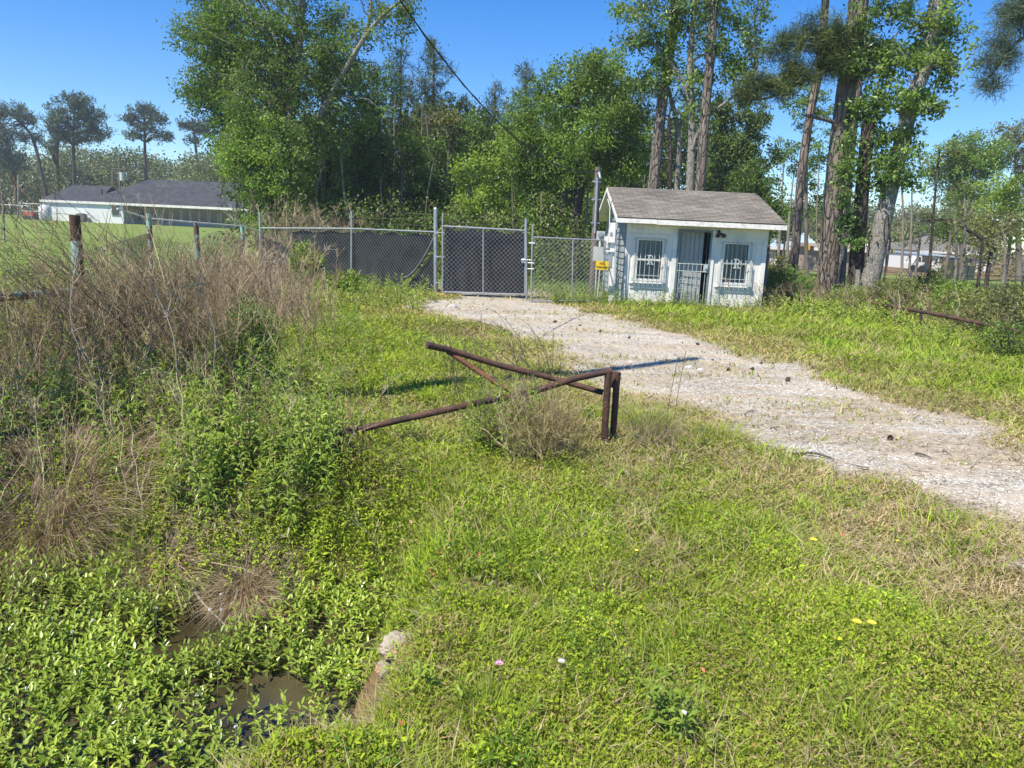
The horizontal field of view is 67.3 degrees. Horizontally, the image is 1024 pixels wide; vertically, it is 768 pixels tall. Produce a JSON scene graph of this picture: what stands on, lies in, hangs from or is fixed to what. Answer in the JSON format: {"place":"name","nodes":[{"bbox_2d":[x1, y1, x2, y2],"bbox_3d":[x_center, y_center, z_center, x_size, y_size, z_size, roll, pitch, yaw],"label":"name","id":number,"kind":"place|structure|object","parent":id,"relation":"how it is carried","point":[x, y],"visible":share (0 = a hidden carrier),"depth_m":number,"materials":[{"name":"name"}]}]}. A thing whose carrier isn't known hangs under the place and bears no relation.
{"place":"outdoors","nodes":[
{"label":"outdoors","id":0,"kind":"place"},
{"bbox_2d":[0,600,383,767],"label":"water","id":1,"kind":"structure","parent":0,"point":[266,689],"depth_m":4.23,"materials":[{"name":"liquid"}]},
{"bbox_2d":[0,534,404,767],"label":"water weed","id":2,"kind":"object","parent":1,"relation":"on","point":[46,642],"visible":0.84,"depth_m":4.28,"materials":[{"name":"plant"}]},
{"bbox_2d":[167,531,320,633],"bbox_3d":[-1.779,1.298,5.109,1.102,0.472,1.049,3,11,0],"label":"dry grass clump","id":3,"kind":"object","parent":1,"relation":"on","point":[245,589],"visible":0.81,"depth_m":5.07,"materials":[{"name":"plant"}]},
{"bbox_2d":[0,237,1020,352],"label":"lawn grass","id":4,"kind":"structure","parent":0,"point":[541,283],"depth_m":29.51,"materials":[{"name":"plant"}]},
{"bbox_2d":[0,268,1023,767],"bbox_3d":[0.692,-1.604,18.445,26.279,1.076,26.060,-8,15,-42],"label":"grass","id":5,"kind":"structure","parent":0,"point":[698,316],"depth_m":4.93,"materials":[{"name":"plant"}]},
{"bbox_2d":[0,208,1023,760],"bbox_3d":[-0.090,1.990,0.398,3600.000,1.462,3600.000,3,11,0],"label":"ground","id":6,"kind":"structure","parent":0,"point":[660,340],"depth_m":8.44,"materials":[{"name":"gravel"}]},
{"bbox_2d":[0,129,30,214],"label":"pine tree","id":7,"kind":"object","parent":6,"relation":"on","point":[11,159],"visible":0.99,"depth_m":135.56,"materials":[{"name":"green plant"}]},
{"bbox_2d":[0,99,47,196],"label":"pine tree","id":8,"kind":"object","parent":6,"relation":"on","point":[19,115],"visible":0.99,"depth_m":134.30,"materials":[{"name":"green plant"}]},
{"bbox_2d":[35,90,119,184],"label":"pine tree","id":9,"kind":"object","parent":6,"relation":"on","point":[67,130],"visible":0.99,"depth_m":128.93,"materials":[{"name":"green plant"}]},
{"bbox_2d":[0,457,154,617],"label":"dry grass clump","id":10,"kind":"object","parent":6,"relation":"on","point":[35,501],"visible":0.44,"depth_m":5.38,"materials":[{"name":"plant"}]},
{"bbox_2d":[0,279,235,444],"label":"dead bush","id":11,"kind":"object","parent":6,"relation":"on","point":[4,357],"visible":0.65,"depth_m":6.44,"materials":[{"name":"plant"}]},
{"bbox_2d":[0,140,240,214],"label":"woodland","id":12,"kind":"object","parent":6,"relation":"on","point":[95,175],"visible":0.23,"depth_m":148.16,"materials":[{"name":"plant"}]},
{"bbox_2d":[0,400,242,605],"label":"dry grass clump","id":13,"kind":"object","parent":6,"relation":"on","point":[21,453],"visible":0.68,"depth_m":5.53,"materials":[{"name":"plant"}]},
{"bbox_2d":[0,281,245,427],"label":"tall weed","id":14,"kind":"object","parent":6,"relation":"on","point":[120,333],"visible":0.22,"depth_m":6.85,"materials":[{"name":"beige plant"}]},
{"bbox_2d":[0,154,257,408],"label":"dead bush","id":15,"kind":"object","parent":6,"relation":"on","point":[116,290],"visible":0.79,"depth_m":7.18,"materials":[{"name":"plant"}]},
{"bbox_2d":[0,208,260,374],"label":"old fence","id":16,"kind":"object","parent":6,"relation":"on","point":[74,222],"visible":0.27,"depth_m":11.44,"materials":[{"name":"brown wood"}]},
{"bbox_2d":[116,99,175,180],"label":"pine tree","id":17,"kind":"object","parent":6,"relation":"on","point":[150,114],"visible":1,"depth_m":133.89,"materials":[{"name":"green plant"}]},
{"bbox_2d":[50,511,267,616],"bbox_3d":[-2.372,1.145,5.296,1.769,0.466,1.662,3,11,0],"label":"dry grass clump","id":18,"kind":"object","parent":6,"relation":"on","point":[152,551],"visible":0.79,"depth_m":5.18,"materials":[{"name":"plant"}]},
{"bbox_2d":[113,370,220,442],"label":"leafy weed","id":19,"kind":"object","parent":6,"relation":"on","point":[179,411],"visible":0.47,"depth_m":6.06,"materials":[{"name":"green plant"}]},
{"bbox_2d":[0,250,339,419],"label":"dead bush","id":20,"kind":"object","parent":6,"relation":"on","point":[112,331],"visible":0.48,"depth_m":7.38,"materials":[{"name":"plant"}]},
{"bbox_2d":[39,179,308,228],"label":"farmhouse","id":21,"kind":"object","parent":6,"relation":"on","point":[195,201],"visible":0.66,"depth_m":93.41,"materials":[{"name":"white"}]},
{"bbox_2d":[0,233,347,372],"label":"dead bush","id":22,"kind":"object","parent":6,"relation":"on","point":[241,266],"visible":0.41,"depth_m":9.48,"materials":[{"name":"plant"}]},
{"bbox_2d":[0,316,351,541],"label":"tall weed","id":23,"kind":"object","parent":6,"relation":"on","point":[254,386],"visible":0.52,"depth_m":5.91,"materials":[{"name":"green plant"}]},
{"bbox_2d":[0,320,402,604],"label":"dead bush","id":24,"kind":"object","parent":6,"relation":"on","point":[103,404],"visible":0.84,"depth_m":5.73,"materials":[{"name":"plant"}]},
{"bbox_2d":[0,427,403,603],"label":"bank weed","id":25,"kind":"object","parent":6,"relation":"on","point":[157,532],"visible":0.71,"depth_m":5.36,"materials":[{"name":"plant"}]},
{"bbox_2d":[149,384,256,517],"bbox_3d":[-2.209,0.472,5.607,0.739,0.890,0.680,-5,14,-33],"label":"leafy weed","id":26,"kind":"object","parent":6,"relation":"on","point":[210,436],"visible":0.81,"depth_m":5.58,"materials":[{"name":"green plant"}]},
{"bbox_2d":[162,0,265,246],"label":"hardwood tree","id":27,"kind":"object","parent":6,"relation":"on","point":[217,119],"visible":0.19,"depth_m":33.82,"materials":[{"name":"green plant"}]},
{"bbox_2d":[104,224,344,313],"bbox_3d":[-5.282,-2.273,15.073,4.052,1.762,4.260,12,15,39],"label":"dead bush","id":28,"kind":"object","parent":6,"relation":"on","point":[232,263],"visible":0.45,"depth_m":14.80,"materials":[{"name":"plant"}]},
{"bbox_2d":[211,291,287,379],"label":"shrub","id":29,"kind":"object","parent":6,"relation":"on","point":[255,333],"visible":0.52,"depth_m":7.91,"materials":[{"name":"green plant"}]},
{"bbox_2d":[204,88,317,244],"bbox_3d":[-9.139,-7.489,27.936,4.288,6.823,2.736,3,11,0],"label":"hardwood tree","id":30,"kind":"object","parent":6,"relation":"on","point":[245,158],"visible":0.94,"depth_m":27.52,"materials":[{"name":"green plant"}]},
{"bbox_2d":[187,260,336,319],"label":"dead bush","id":31,"kind":"object","parent":6,"relation":"on","point":[302,290],"visible":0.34,"depth_m":13.28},
{"bbox_2d":[183,301,373,408],"bbox_3d":[-2.907,-0.611,10.476,2.094,0.633,6.945,1,11,-7],"label":"tall weed","id":32,"kind":"object","parent":6,"relation":"on","point":[351,343],"visible":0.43,"depth_m":9.91,"materials":[{"name":"green plant"}]},
{"bbox_2d":[156,0,429,243],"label":"hardwood tree","id":33,"kind":"object","parent":6,"relation":"on","point":[282,64],"visible":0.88,"depth_m":28.40,"materials":[{"name":"green plant"}]},
{"bbox_2d":[161,386,441,520],"bbox_3d":[-1.817,0.459,6.277,2.197,0.748,1.457,-6,14,-37],"label":"tall weed","id":34,"kind":"object","parent":6,"relation":"on","point":[358,411],"visible":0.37,"depth_m":6.21,"materials":[{"name":"green plant"}]},
{"bbox_2d":[224,193,379,265],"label":"dead bush","id":35,"kind":"object","parent":6,"relation":"on","point":[316,221],"visible":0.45,"depth_m":25.81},
{"bbox_2d":[262,375,344,485],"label":"leafy weed","id":36,"kind":"object","parent":6,"relation":"on","point":[305,438],"visible":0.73,"depth_m":5.74,"materials":[{"name":"green plant"}]},
{"bbox_2d":[166,140,447,219],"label":"woodland","id":37,"kind":"object","parent":6,"relation":"on","point":[203,173],"visible":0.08,"depth_m":108.54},
{"bbox_2d":[259,211,433,290],"bbox_3d":[-4.971,-3.995,23.035,7.261,2.362,0.578,10,13,32],"label":"screened fence","id":38,"kind":"object","parent":6,"relation":"on","point":[391,253],"visible":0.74,"depth_m":22.67,"materials":[{"name":"fabric"}]},
{"bbox_2d":[293,12,400,230],"bbox_3d":[-7.657,-10.649,33.658,5.754,10.917,4.124,3,11,0],"label":"dark tree","id":39,"kind":"object","parent":6,"relation":"on","point":[345,130],"visible":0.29,"depth_m":33.15,"materials":[{"name":"green plant"}]},
{"bbox_2d":[264,269,436,310],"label":"tall weed","id":40,"kind":"object","parent":6,"relation":"on","point":[390,288],"visible":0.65,"depth_m":17.72,"materials":[{"name":"green plant"}]},
{"bbox_2d":[309,121,394,258],"bbox_3d":[-6.763,-7.773,31.869,3.299,6.055,3.051,-8,15,-42],"label":"young tree","id":41,"kind":"object","parent":6,"relation":"on","point":[350,161],"visible":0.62,"depth_m":31.67,"materials":[{"name":"green plant"}]},
{"bbox_2d":[340,116,409,226],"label":"young tree","id":42,"kind":"object","parent":6,"relation":"on","point":[385,193],"visible":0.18,"depth_m":34.55,"materials":[{"name":"green plant"}]},
{"bbox_2d":[375,41,423,229],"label":"pine tree","id":43,"kind":"object","parent":6,"relation":"on","point":[401,100],"visible":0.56,"depth_m":42.39,"materials":[{"name":"green plant"}]},
{"bbox_2d":[370,122,451,251],"bbox_3d":[-4.359,-7.774,32.172,3.503,6.144,3.506,-7,15,-39],"label":"young tree","id":44,"kind":"object","parent":6,"relation":"on","point":[420,164],"visible":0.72,"depth_m":31.72,"materials":[{"name":"plant"}]},
{"bbox_2d":[380,105,475,263],"bbox_3d":[-3.985,-9.214,36.043,5.295,7.488,4.549,3,11,0],"label":"young tree","id":45,"kind":"object","parent":6,"relation":"on","point":[450,116],"visible":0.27,"depth_m":35.62,"materials":[{"name":"green plant"}]},
{"bbox_2d":[388,35,471,233],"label":"pine tree","id":46,"kind":"object","parent":6,"relation":"on","point":[432,99],"visible":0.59,"depth_m":41.48,"materials":[{"name":"green plant"}]},
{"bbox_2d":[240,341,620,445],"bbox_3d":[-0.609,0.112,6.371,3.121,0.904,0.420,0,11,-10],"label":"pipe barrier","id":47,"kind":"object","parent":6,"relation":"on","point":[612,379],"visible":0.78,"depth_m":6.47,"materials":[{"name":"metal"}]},
{"bbox_2d":[434,207,444,292],"bbox_3d":[-1.975,-3.505,20.886,0.408,2.511,0.157,8,13,27],"label":"gate post","id":48,"kind":"object","parent":6,"relation":"on","point":[436,256],"visible":0.95,"depth_m":20.86,"materials":[{"name":"metal"}]},
{"bbox_2d":[442,213,527,294],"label":"screened gate","id":49,"kind":"structure","parent":48,"relation":"attached to","point":[482,262],"depth_m":20.69,"materials":[{"name":"metal"}]},
{"bbox_2d":[404,135,482,265],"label":"young tree","id":50,"kind":"object","parent":6,"relation":"on","point":[443,164],"visible":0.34,"depth_m":33.09,"materials":[{"name":"plant"}]},
{"bbox_2d":[336,308,560,416],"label":"arching canes","id":51,"kind":"object","parent":6,"relation":"on","point":[464,348],"visible":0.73,"depth_m":7.66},
{"bbox_2d":[262,185,642,285],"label":"undergrowth","id":52,"kind":"object","parent":6,"relation":"on","point":[486,218],"visible":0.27,"depth_m":28.54,"materials":[{"name":"green plant"}]},
{"bbox_2d":[433,143,503,249],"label":"young tree","id":53,"kind":"object","parent":6,"relation":"on","point":[472,161],"visible":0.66,"depth_m":29.70,"materials":[{"name":"green plant"}]},
{"bbox_2d":[442,103,517,232],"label":"young tree","id":54,"kind":"object","parent":6,"relation":"on","point":[492,131],"visible":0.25,"depth_m":36.12,"materials":[{"name":"green plant"}]},
{"bbox_2d":[415,647,552,744],"bbox_3d":[-0.108,1.218,2.813,0.529,0.245,0.593,-8,16,-43],"label":"grass tuft","id":55,"kind":"object","parent":6,"relation":"on","point":[487,693],"visible":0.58,"depth_m":2.85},
{"bbox_2d":[201,89,779,259],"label":"woodland","id":56,"kind":"object","parent":6,"relation":"on","point":[664,162],"visible":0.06,"depth_m":45.67,"materials":[{"name":"green plant"}]},
{"bbox_2d":[453,368,556,462],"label":"tall weed","id":57,"kind":"object","parent":6,"relation":"on","point":[477,437],"visible":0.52,"depth_m":6.17,"materials":[{"name":"green plant"}]},
{"bbox_2d":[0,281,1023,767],"bbox_3d":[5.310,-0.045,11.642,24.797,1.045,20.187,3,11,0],"label":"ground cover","id":58,"kind":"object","parent":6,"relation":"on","point":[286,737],"visible":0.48,"depth_m":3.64,"materials":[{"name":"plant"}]},
{"bbox_2d":[0,319,1023,767],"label":"thatch","id":59,"kind":"object","parent":6,"relation":"on","point":[710,543],"visible":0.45,"depth_m":4.91,"materials":[{"name":"beige plant"}]},
{"bbox_2d":[472,130,553,254],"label":"young tree","id":60,"kind":"object","parent":6,"relation":"on","point":[500,200],"visible":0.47,"depth_m":31.74,"materials":[{"name":"green plant"}]},
{"bbox_2d":[449,375,594,458],"bbox_3d":[0.073,0.275,6.193,1.054,0.729,1.020,-8,16,-43],"label":"weed tangle","id":61,"kind":"object","parent":6,"relation":"on","point":[525,402],"visible":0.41,"depth_m":6.16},
{"bbox_2d":[485,96,569,264],"bbox_3d":[0.715,-9.447,36.641,4.521,8.130,4.709,3,11,0],"label":"young tree","id":62,"kind":"object","parent":6,"relation":"on","point":[545,198],"visible":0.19,"depth_m":36.20,"materials":[{"name":"plant"}]},
{"bbox_2d":[472,385,598,470],"bbox_3d":[0.189,0.335,6.074,1.050,0.664,0.983,3,11,0],"label":"weed tangle","id":63,"kind":"object","parent":6,"relation":"on","point":[548,438],"visible":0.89,"depth_m":6.02,"materials":[{"name":"plant"}]},
{"bbox_2d":[491,43,663,280],"bbox_3d":[2.522,-8.256,29.063,6.789,8.916,4.076,3,11,0],"label":"hardwood tree","id":64,"kind":"object","parent":6,"relation":"on","point":[627,120],"visible":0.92,"depth_m":28.50,"materials":[{"name":"green plant"}]},
{"bbox_2d":[604,199,616,301],"bbox_3d":[2.578,-3.431,20.134,0.392,2.759,0.345,3,11,0],"label":"painted post","id":65,"kind":"object","parent":6,"relation":"on","point":[611,238],"visible":0.84,"depth_m":20.04,"materials":[{"name":"white paint"}]},
{"bbox_2d":[527,224,606,301],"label":"open gate","id":66,"kind":"structure","parent":65,"relation":"attached to","point":[555,238],"depth_m":19.85,"materials":[{"name":"metal"}]},
{"bbox_2d":[568,80,666,252],"bbox_3d":[4.703,-9.223,34.877,4.552,8.753,4.702,3,11,0],"label":"young tree","id":67,"kind":"object","parent":6,"relation":"on","point":[650,135],"visible":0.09,"depth_m":34.63,"materials":[{"name":"plant"}]},
{"bbox_2d":[590,392,712,434],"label":"grass tuft","id":68,"kind":"object","parent":6,"relation":"on","point":[638,416],"visible":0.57,"depth_m":7.18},
{"bbox_2d":[291,449,1023,767],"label":"weed","id":69,"kind":"object","parent":6,"relation":"on","point":[735,710],"visible":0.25,"depth_m":3.51,"materials":[{"name":"plant"}]},
{"bbox_2d":[549,282,773,309],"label":"grass","id":70,"kind":"structure","parent":6,"relation":"on","point":[557,295],"depth_m":19.98,"materials":[{"name":"green plant"}]},
{"bbox_2d":[645,0,689,188],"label":"pine tree","id":71,"kind":"object","parent":6,"relation":"on","point":[657,146],"visible":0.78,"depth_m":27.27,"materials":[{"name":"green plant"}]},
{"bbox_2d":[623,396,715,450],"bbox_3d":[1.381,0.355,6.697,0.837,0.432,0.621,3,11,0],"label":"weed tangle","id":72,"kind":"object","parent":6,"relation":"on","point":[658,429],"visible":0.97,"depth_m":6.65,"materials":[{"name":"green plant"}]},
{"bbox_2d":[633,60,711,189],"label":"pine tree","id":73,"kind":"object","parent":6,"relation":"on","point":[669,175],"visible":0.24,"depth_m":40.02,"materials":[{"name":"green plant"}]},
{"bbox_2d":[634,663,713,753],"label":"leafy weed","id":74,"kind":"object","parent":6,"relation":"on","point":[673,723],"visible":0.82,"depth_m":2.95,"materials":[{"name":"green plant"}]},
{"bbox_2d":[640,54,715,189],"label":"hardwood tree","id":75,"kind":"object","parent":6,"relation":"on","point":[677,176],"visible":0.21,"depth_m":28.12,"materials":[{"name":"green plant"}]},
{"bbox_2d":[602,0,778,190],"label":"hardwood tree","id":76,"kind":"object","parent":6,"relation":"on","point":[734,62],"visible":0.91,"depth_m":26.54,"materials":[{"name":"green plant"}]},
{"bbox_2d":[599,187,786,308],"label":"guard house","id":77,"kind":"structure","parent":6,"relation":"on","point":[680,242],"depth_m":20.48,"materials":[{"name":"white paint"}]},
{"bbox_2d":[629,234,668,288],"bbox_3d":[3.645,-3.261,20.466,1.010,1.410,0.220,3,11,0],"label":"window","id":78,"kind":"structure","parent":77,"relation":"in","point":[650,242],"depth_m":20.48,"materials":[{"name":"white paint"}]},
{"bbox_2d":[675,231,704,305],"bbox_3d":[4.734,-3.082,20.580,0.661,1.950,0.048,2,11,-2],"label":"door","id":79,"kind":"structure","parent":77,"relation":"in","point":[685,239],"depth_m":20.53,"materials":[{"name":"grey paint"}]},
{"bbox_2d":[714,238,755,292],"bbox_3d":[5.928,-3.158,20.466,1.000,1.410,0.220,3,11,0],"label":"window","id":80,"kind":"structure","parent":77,"relation":"in","point":[727,247],"depth_m":20.48,"materials":[{"name":"white paint"}]},
{"bbox_2d":[378,443,1023,767],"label":"broad weed","id":81,"kind":"object","parent":6,"relation":"on","point":[843,687],"visible":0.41,"depth_m":4.26,"materials":[{"name":"green plant"}]},
{"bbox_2d":[695,0,718,190],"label":"pine tree","id":82,"kind":"object","parent":6,"relation":"on","point":[703,137],"visible":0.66,"depth_m":26.45,"materials":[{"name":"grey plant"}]},
{"bbox_2d":[415,293,1023,539],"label":"pine straw","id":83,"kind":"object","parent":6,"relation":"on","point":[821,426],"visible":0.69,"depth_m":7.81,"materials":[{"name":"plant"}]},
{"bbox_2d":[426,296,1023,522],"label":"gravel","id":84,"kind":"structure","parent":6,"relation":"on","point":[796,411],"depth_m":8.52,"materials":[{"name":"gravel"}]},
{"bbox_2d":[681,90,784,197],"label":"ivy covered tree","id":85,"kind":"object","parent":6,"relation":"on","point":[752,126],"visible":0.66,"depth_m":42.74,"materials":[{"name":"green plant"}]},
{"bbox_2d":[723,152,792,274],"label":"hardwood tree","id":86,"kind":"object","parent":6,"relation":"on","point":[759,184],"visible":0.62,"depth_m":38.13,"materials":[{"name":"green plant"}]},
{"bbox_2d":[765,262,818,301],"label":"shrub","id":87,"kind":"object","parent":6,"relation":"on","point":[782,276],"visible":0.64,"depth_m":22.05,"materials":[{"name":"green plant"}]},
{"bbox_2d":[766,82,833,276],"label":"ivy covered tree","id":88,"kind":"object","parent":6,"relation":"on","point":[781,158],"visible":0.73,"depth_m":43.04,"materials":[{"name":"green plant"}]},
{"bbox_2d":[786,0,828,297],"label":"pine tree","id":89,"kind":"object","parent":6,"relation":"on","point":[799,195],"visible":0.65,"depth_m":23.53,"materials":[{"name":"brown plant"}]},
{"bbox_2d":[724,0,908,301],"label":"pine tree","id":90,"kind":"object","parent":6,"relation":"on","point":[829,43],"visible":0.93,"depth_m":20.92,"materials":[{"name":"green plant"}]},
{"bbox_2d":[765,288,910,325],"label":"grass","id":91,"kind":"structure","parent":6,"relation":"on","point":[805,308],"depth_m":18.97,"materials":[{"name":"green plant"}]},
{"bbox_2d":[702,275,1020,318],"bbox_3d":[9.088,-2.271,20.212,7.872,0.984,6.119,3,11,0],"label":"dead bush","id":92,"kind":"object","parent":6,"relation":"on","point":[822,296],"visible":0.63,"depth_m":20.16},
{"bbox_2d":[826,0,909,289],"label":"ivy covered tree","id":93,"kind":"object","parent":6,"relation":"on","point":[858,215],"visible":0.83,"depth_m":21.07,"materials":[{"name":"green plant"}]},
{"bbox_2d":[776,193,1014,264],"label":"woodland","id":94,"kind":"object","parent":6,"relation":"on","point":[872,210],"visible":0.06,"depth_m":148.47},
{"bbox_2d":[854,272,941,314],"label":"shrub","id":95,"kind":"object","parent":6,"relation":"on","point":[903,286],"visible":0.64,"depth_m":20.07,"materials":[{"name":"green plant"}]},
{"bbox_2d":[809,281,1023,334],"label":"dead bush","id":96,"kind":"object","parent":6,"relation":"on","point":[929,306],"visible":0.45,"depth_m":17.73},
{"bbox_2d":[860,0,992,302],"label":"hardwood tree","id":97,"kind":"object","parent":6,"relation":"on","point":[928,56],"visible":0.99,"depth_m":20.48,"materials":[{"name":"green plant"}]},
{"bbox_2d":[883,236,995,271],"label":"bungalow","id":98,"kind":"object","parent":6,"relation":"on","point":[894,259],"visible":0.3,"depth_m":95.20,"materials":[{"name":"white"}]},
{"bbox_2d":[917,127,1019,279],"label":"hardwood tree","id":99,"kind":"object","parent":6,"relation":"on","point":[981,159],"visible":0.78,"depth_m":55.27,"materials":[{"name":"green plant"}]},
{"bbox_2d":[924,201,1023,288],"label":"hardwood tree","id":100,"kind":"object","parent":6,"relation":"on","point":[980,224],"visible":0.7,"depth_m":39.03,"materials":[{"name":"green plant"}]},
{"bbox_2d":[926,195,1023,276],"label":"woodland","id":101,"kind":"object","parent":6,"relation":"on","point":[996,256],"visible":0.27,"depth_m":77.71,"materials":[{"name":"green plant"}]},
{"bbox_2d":[933,279,1023,332],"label":"shrub","id":102,"kind":"object","parent":6,"relation":"on","point":[983,306],"visible":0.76,"depth_m":16.74,"materials":[{"name":"green plant"}]},
{"bbox_2d":[964,168,1023,282],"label":"hardwood tree","id":103,"kind":"object","parent":6,"relation":"on","point":[1010,189],"visible":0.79,"depth_m":43.20,"materials":[{"name":"green plant"}]},
{"bbox_2d":[965,0,1023,104],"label":"pine tree","id":104,"kind":"object","parent":6,"relation":"on","point":[1011,14],"visible":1,"depth_m":14.27,"materials":[{"name":"green plant"}]},
{"bbox_2d":[966,314,1023,359],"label":"shrub","id":105,"kind":"object","parent":6,"relation":"on","point":[1013,345],"visible":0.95,"depth_m":13.05,"materials":[{"name":"green plant"}]},
{"bbox_2d":[984,115,1023,281],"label":"hardwood tree","id":106,"kind":"object","parent":6,"relation":"on","point":[1016,134],"visible":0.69,"depth_m":57.44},
{"bbox_2d":[0,0,1023,254],"label":"sky","id":107,"kind":"structure","parent":0,"point":[110,51],"materials":[{"name":"blue"}]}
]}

